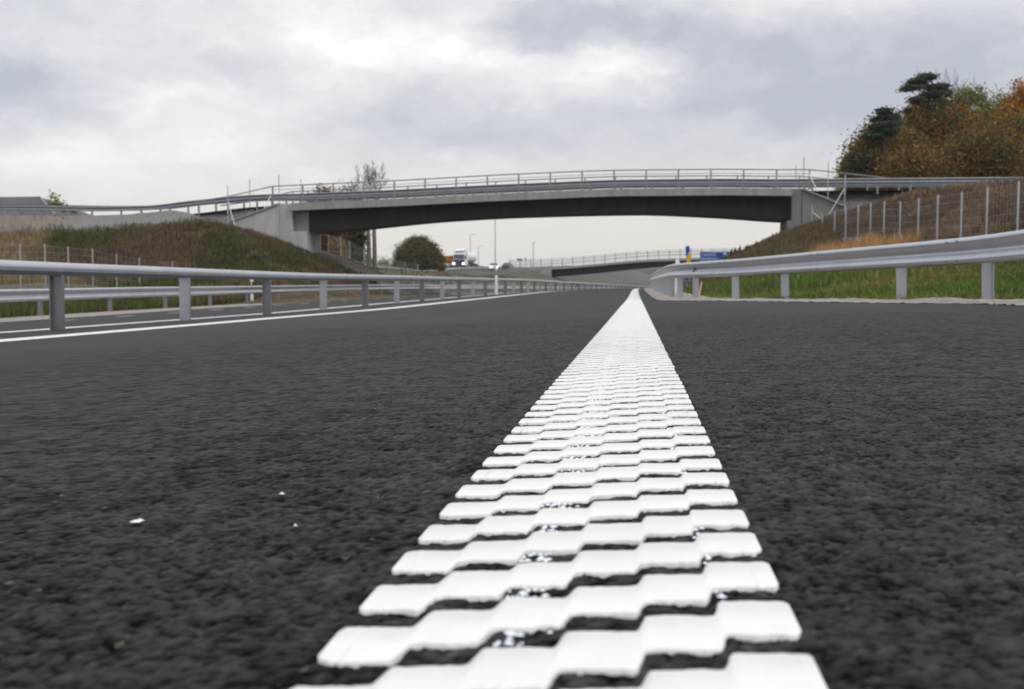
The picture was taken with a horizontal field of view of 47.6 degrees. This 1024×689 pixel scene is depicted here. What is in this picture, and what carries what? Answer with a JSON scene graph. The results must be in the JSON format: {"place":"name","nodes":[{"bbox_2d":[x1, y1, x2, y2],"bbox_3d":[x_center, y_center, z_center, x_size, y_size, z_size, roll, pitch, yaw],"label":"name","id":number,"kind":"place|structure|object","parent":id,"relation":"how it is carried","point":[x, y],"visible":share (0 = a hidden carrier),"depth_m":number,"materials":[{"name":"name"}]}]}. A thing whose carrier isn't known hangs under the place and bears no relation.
{"place":"outdoors","nodes":[
{"label":"outdoors","id":0,"kind":"place"},
{"bbox_2d":[0,288,1023,688],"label":"road","id":1,"kind":"structure","parent":0,"point":[870,456],"depth_m":1.43,"materials":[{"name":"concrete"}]},
{"bbox_2d":[130,492,296,525],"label":"paint drops","id":2,"kind":"object","parent":1,"relation":"on","point":[138,520],"visible":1,"depth_m":1.19,"materials":[{"name":"white paint"}]},
{"bbox_2d":[0,292,518,332],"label":"opposite edge line","id":3,"kind":"object","parent":1,"relation":"on","point":[219,316],"visible":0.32,"depth_m":20.45,"materials":[{"name":"paint"}]},
{"bbox_2d":[0,290,571,341],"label":"carriageway edge line","id":4,"kind":"object","parent":1,"relation":"on","point":[50,336],"visible":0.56,"depth_m":14.04,"materials":[{"name":"paint"}]},
{"bbox_2d":[0,260,650,329],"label":"median barrier","id":5,"kind":"object","parent":1,"relation":"on","point":[56,272],"visible":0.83,"depth_m":18.47,"materials":[{"name":"metal"}]},
{"bbox_2d":[495,266,497,294],"bbox_3d":[-0.742,-3.034,55.146,0.128,1.348,0.086,0,3,6],"label":"delineator post","id":6,"kind":"object","parent":1,"relation":"on","point":[496,280],"visible":1,"depth_m":55.12,"materials":[{"name":"white plastic"}]},
{"bbox_2d":[292,298,826,688],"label":"ribbed edge line","id":7,"kind":"object","parent":1,"relation":"on","point":[610,653],"visible":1,"depth_m":0.94,"materials":[{"name":"paint"}]},
{"bbox_2d":[493,331,725,646],"bbox_3d":[0.352,0.053,3.515,0.182,0.042,5.621,0,3,6],"label":"paint film","id":8,"kind":"object","parent":1,"relation":"on","point":[524,593],"visible":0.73,"depth_m":0.98,"materials":[{"name":"white paint"}]},
{"bbox_2d":[627,288,639,298],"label":"edge line","id":9,"kind":"object","parent":1,"relation":"on","point":[634,293],"visible":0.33,"depth_m":35.43,"materials":[{"name":"paint"}]},
{"bbox_2d":[0,182,1023,321],"bbox_3d":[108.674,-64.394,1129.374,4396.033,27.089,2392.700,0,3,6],"label":"ground","id":10,"kind":"structure","parent":0,"point":[637,279],"depth_m":73.42,"materials":[{"name":"soil"}]},
{"bbox_2d":[0,196,89,215],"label":"house","id":11,"kind":"structure","parent":10,"relation":"on","point":[26,200],"depth_m":121.87,"materials":[{"name":"metal"}]},
{"bbox_2d":[46,189,74,215],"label":"broadleaf tree","id":12,"kind":"object","parent":10,"relation":"on","point":[56,201],"visible":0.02,"depth_m":121.91,"materials":[{"name":"green plant"}]},
{"bbox_2d":[0,244,324,288],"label":"roadside wire fence","id":13,"kind":"object","parent":10,"relation":"on","point":[45,285],"visible":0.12,"depth_m":47.20,"materials":[{"name":"metal"}]},
{"bbox_2d":[0,210,383,317],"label":"embankment grass","id":14,"kind":"structure","parent":10,"relation":"on","point":[277,254],"depth_m":60.99,"materials":[{"name":"green plant"}]},
{"bbox_2d":[250,280,253,300],"bbox_3d":[-10.831,-2.208,48.288,0.128,1.118,0.086,0,3,6],"label":"delineator post","id":15,"kind":"object","parent":10,"relation":"on","point":[251,295],"visible":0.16,"depth_m":48.27,"materials":[{"name":"white plastic"}]},
{"bbox_2d":[0,292,509,321],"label":"gravel shoulder","id":16,"kind":"object","parent":10,"relation":"on","point":[11,319],"visible":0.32,"depth_m":32.90},
{"bbox_2d":[227,174,300,223],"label":"wire fence","id":17,"kind":"object","parent":10,"relation":"on","point":[249,194],"visible":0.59,"depth_m":77.82,"materials":[{"name":"metal"}]},
{"bbox_2d":[0,285,615,315],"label":"opposite guard rail","id":18,"kind":"object","parent":10,"relation":"on","point":[39,296],"visible":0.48,"depth_m":40.33,"materials":[{"name":"metal"}]},
{"bbox_2d":[306,183,337,201],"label":"broadleaf tree","id":19,"kind":"object","parent":10,"relation":"on","point":[318,187],"depth_m":107.75,"materials":[{"name":"green plant"}]},
{"bbox_2d":[321,232,352,259],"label":"broadleaf tree","id":20,"kind":"object","parent":10,"relation":"on","point":[324,242],"visible":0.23,"depth_m":103.15,"materials":[{"name":"brown plant"}]},
{"bbox_2d":[334,178,365,238],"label":"broadleaf tree","id":21,"kind":"object","parent":10,"relation":"on","point":[348,190],"visible":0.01,"depth_m":117.68,"materials":[{"name":"green plant"}]},
{"bbox_2d":[341,230,370,264],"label":"broadleaf tree","id":22,"kind":"object","parent":10,"relation":"on","point":[355,239],"visible":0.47,"depth_m":111.54,"materials":[{"name":"green plant"}]},
{"bbox_2d":[354,160,388,267],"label":"bare tree","id":23,"kind":"object","parent":10,"relation":"on","point":[368,177],"visible":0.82,"depth_m":112.25,"materials":[{"name":"brown plant"}]},
{"bbox_2d":[328,235,416,268],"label":"ramp wire fence","id":24,"kind":"object","parent":10,"relation":"on","point":[330,240],"visible":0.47,"depth_m":98.01,"materials":[{"name":"metal"}]},
{"bbox_2d":[377,255,388,268],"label":"shrub","id":25,"kind":"object","parent":10,"relation":"on","point":[380,262],"visible":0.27,"depth_m":164.59,"materials":[{"name":"green plant"}]},
{"bbox_2d":[390,233,450,270],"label":"round bush","id":26,"kind":"object","parent":10,"relation":"on","point":[423,253],"visible":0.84,"depth_m":172.63,"materials":[{"name":"green plant"}]},
{"bbox_2d":[355,261,488,272],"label":"ramp guard rail","id":27,"kind":"object","parent":10,"relation":"on","point":[381,266],"visible":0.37,"depth_m":158.93,"materials":[{"name":"metal"}]},
{"bbox_2d":[441,256,452,267],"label":"tipper trailer","id":28,"kind":"object","parent":10,"relation":"on","point":[449,260],"visible":0.43,"depth_m":240.73,"materials":[{"name":"orange paint"}]},
{"bbox_2d":[451,248,478,268],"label":"truck","id":29,"kind":"object","parent":10,"relation":"on","point":[463,257],"visible":0.84,"depth_m":235.33,"materials":[{"name":"paint"}]},
{"bbox_2d":[0,221,936,288],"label":"dry tall grass","id":30,"kind":"structure","parent":10,"relation":"on","point":[865,241],"depth_m":54.71,"materials":[{"name":"plant"}]},
{"bbox_2d":[489,263,497,269],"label":"car","id":31,"kind":"object","parent":10,"relation":"on","point":[491,265],"visible":0.7,"depth_m":226.54,"materials":[{"name":"white paint"}]},
{"bbox_2d":[495,219,495,266],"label":"lamp post","id":32,"kind":"object","parent":10,"relation":"on","point":[495,242],"visible":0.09,"depth_m":199.72,"materials":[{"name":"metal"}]},
{"bbox_2d":[0,182,995,215],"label":"approach guard rail","id":33,"kind":"object","parent":10,"relation":"on","point":[867,185],"visible":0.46,"depth_m":77.72,"materials":[{"name":"metal"}]},
{"bbox_2d":[502,263,513,268],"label":"car","id":34,"kind":"object","parent":10,"relation":"on","point":[505,265],"visible":0.73,"depth_m":248.41,"materials":[{"name":"paint"}]},
{"bbox_2d":[0,177,1022,216],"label":"approach guard rail","id":35,"kind":"object","parent":10,"relation":"on","point":[910,181],"visible":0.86,"depth_m":74.95,"materials":[{"name":"metal"}]},
{"bbox_2d":[531,242,534,270],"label":"lamp post","id":36,"kind":"object","parent":10,"relation":"on","point":[533,267],"visible":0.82,"depth_m":219.78,"materials":[{"name":"metal"}]},
{"bbox_2d":[226,188,845,252],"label":"overpass bridge","id":37,"kind":"structure","parent":10,"relation":"on","point":[305,225],"depth_m":74.43,"materials":[{"name":"concrete"}]},
{"bbox_2d":[220,175,827,205],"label":"bridge parapet","id":38,"kind":"structure","parent":37,"relation":"on","point":[350,189],"depth_m":78.14,"materials":[{"name":"metal"}]},
{"bbox_2d":[196,169,885,204],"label":"bridge parapet","id":39,"kind":"structure","parent":37,"relation":"on","point":[518,188],"depth_m":73.68,"materials":[{"name":"metal"}]},
{"bbox_2d":[370,233,772,289],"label":"verge grass","id":40,"kind":"structure","parent":10,"relation":"on","point":[492,276],"depth_m":108.77,"materials":[{"name":"green plant"}]},
{"bbox_2d":[509,248,734,276],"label":"overpass","id":41,"kind":"object","parent":10,"relation":"on","point":[583,269],"visible":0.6,"depth_m":218.30,"materials":[{"name":"concrete"}]},
{"bbox_2d":[675,259,679,292],"bbox_3d":[4.842,-1.953,33.970,0.120,1.118,0.070,0,3,6],"label":"delineator post","id":42,"kind":"object","parent":10,"relation":"on","point":[677,261],"visible":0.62,"depth_m":33.94,"materials":[{"name":"white plastic"}]},
{"bbox_2d":[685,245,690,281],"bbox_3d":[8.857,-3.807,58.098,0.210,2.308,0.080,-4,3,6],"label":"obstacle marker","id":43,"kind":"object","parent":10,"relation":"on","point":[687,247],"visible":0.47,"depth_m":58.03,"materials":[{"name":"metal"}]},
{"bbox_2d":[697,282,701,300],"bbox_3d":[3.656,-1.001,22.605,0.028,0.451,0.273,2,3,27],"label":"wooden stake","id":44,"kind":"object","parent":10,"relation":"on","point":[700,290],"visible":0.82,"depth_m":22.61,"materials":[{"name":"brown wood"}]},
{"bbox_2d":[700,252,729,261],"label":"direction sign","id":45,"kind":"object","parent":10,"relation":"on","point":[709,256],"visible":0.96,"depth_m":91.91,"materials":[{"name":"metal"}]},
{"bbox_2d":[795,157,845,214],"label":"wire fence","id":46,"kind":"object","parent":10,"relation":"on","point":[844,189],"visible":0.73,"depth_m":71.72,"materials":[{"name":"metal"}]},
{"bbox_2d":[644,288,1023,305],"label":"gravel shoulder","id":47,"kind":"object","parent":10,"relation":"on","point":[655,294],"visible":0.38,"depth_m":14.04},
{"bbox_2d":[649,229,1023,300],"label":"guard rail","id":48,"kind":"object","parent":10,"relation":"on","point":[987,252],"visible":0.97,"depth_m":15.63,"materials":[{"name":"metal"}]},
{"bbox_2d":[832,147,851,190],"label":"broadleaf tree","id":49,"kind":"object","parent":10,"relation":"on","point":[838,170],"visible":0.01,"depth_m":103.25,"materials":[{"name":"green plant"}]},
{"bbox_2d":[683,201,1023,305],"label":"verge grass","id":50,"kind":"structure","parent":10,"relation":"on","point":[960,281],"depth_m":27.00,"materials":[{"name":"green plant"}]},
{"bbox_2d":[683,175,1023,285],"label":"slope grass","id":51,"kind":"structure","parent":10,"relation":"on","point":[815,230],"depth_m":61.56,"materials":[{"name":"brown plant"}]},
{"bbox_2d":[836,138,890,190],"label":"broadleaf tree","id":52,"kind":"object","parent":10,"relation":"on","point":[857,160],"visible":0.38,"depth_m":95.92,"materials":[{"name":"green plant"}]},
{"bbox_2d":[860,105,905,171],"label":"pine tree","id":53,"kind":"object","parent":10,"relation":"on","point":[886,118],"visible":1,"depth_m":95.34,"materials":[{"name":"green plant"}]},
{"bbox_2d":[830,117,942,190],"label":"broadleaf tree","id":54,"kind":"object","parent":10,"relation":"on","point":[902,137],"visible":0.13,"depth_m":97.36,"materials":[{"name":"brown plant"}]},
{"bbox_2d":[811,181,1022,241],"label":"tall wire fence","id":55,"kind":"object","parent":10,"relation":"on","point":[840,224],"visible":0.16,"depth_m":42.41,"materials":[{"name":"metal"}]},
{"bbox_2d":[868,132,970,189],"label":"broadleaf tree","id":56,"kind":"object","parent":10,"relation":"on","point":[916,162],"visible":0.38,"depth_m":90.44,"materials":[{"name":"brown plant"}]},
{"bbox_2d":[845,88,1004,152],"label":"broadleaf tree","id":57,"kind":"object","parent":10,"relation":"on","point":[942,121],"visible":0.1,"depth_m":100.50,"materials":[{"name":"green plant"}]},
{"bbox_2d":[895,70,955,143],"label":"pine tree","id":58,"kind":"object","parent":10,"relation":"on","point":[918,83],"visible":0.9,"depth_m":100.50,"materials":[{"name":"green plant"}]},
{"bbox_2d":[901,91,961,117],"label":"broadleaf tree","id":59,"kind":"object","parent":10,"relation":"on","point":[916,106],"visible":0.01,"depth_m":112.51,"materials":[{"name":"green plant"}]},
{"bbox_2d":[913,67,974,112],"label":"bare tree","id":60,"kind":"object","parent":10,"relation":"on","point":[954,87],"visible":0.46,"depth_m":107.40,"materials":[{"name":"brown plant"}]},
{"bbox_2d":[952,82,999,120],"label":"broadleaf tree","id":61,"kind":"object","parent":10,"relation":"on","point":[979,96],"visible":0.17,"depth_m":113.25,"materials":[{"name":"green plant"}]},
{"bbox_2d":[932,117,1023,177],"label":"broadleaf tree","id":62,"kind":"object","parent":10,"relation":"on","point":[993,153],"visible":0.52,"depth_m":90.74,"materials":[{"name":"green plant"}]},
{"bbox_2d":[933,103,1023,174],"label":"broadleaf tree","id":63,"kind":"object","parent":10,"relation":"on","point":[1018,124],"visible":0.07,"depth_m":97.04,"materials":[{"name":"brown plant"}]},
{"bbox_2d":[984,83,1010,110],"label":"broadleaf tree","id":64,"kind":"object","parent":10,"relation":"on","point":[998,101],"visible":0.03,"depth_m":117.86,"materials":[{"name":"green plant"}]},
{"bbox_2d":[994,76,1023,125],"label":"broadleaf tree","id":65,"kind":"object","parent":10,"relation":"on","point":[1016,99],"visible":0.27,"depth_m":111.71,"materials":[{"name":"orange plant"}]},
{"bbox_2d":[0,0,1023,266],"label":"sky","id":66,"kind":"structure","parent":0,"point":[103,102],"materials":[{"name":"grey"}]},
{"bbox_2d":[388,263,685,281],"bbox_3d":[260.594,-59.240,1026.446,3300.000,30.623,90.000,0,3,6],"label":"hills","id":67,"kind":"structure","parent":0,"point":[649,271],"depth_m":1029.05,"materials":[{"name":"green plant"}]},
{"bbox_2d":[196,190,908,213],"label":"approach road","id":68,"kind":"structure","parent":0,"point":[813,191],"depth_m":73.59,"materials":[{"name":"concrete"}]},
{"bbox_2d":[537,265,662,268],"bbox_3d":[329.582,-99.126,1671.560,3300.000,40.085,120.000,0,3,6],"label":"hills","id":69,"kind":"structure","parent":0,"point":[568,265],"depth_m":1692.58,"materials":[{"name":"green plant"}]}
]}

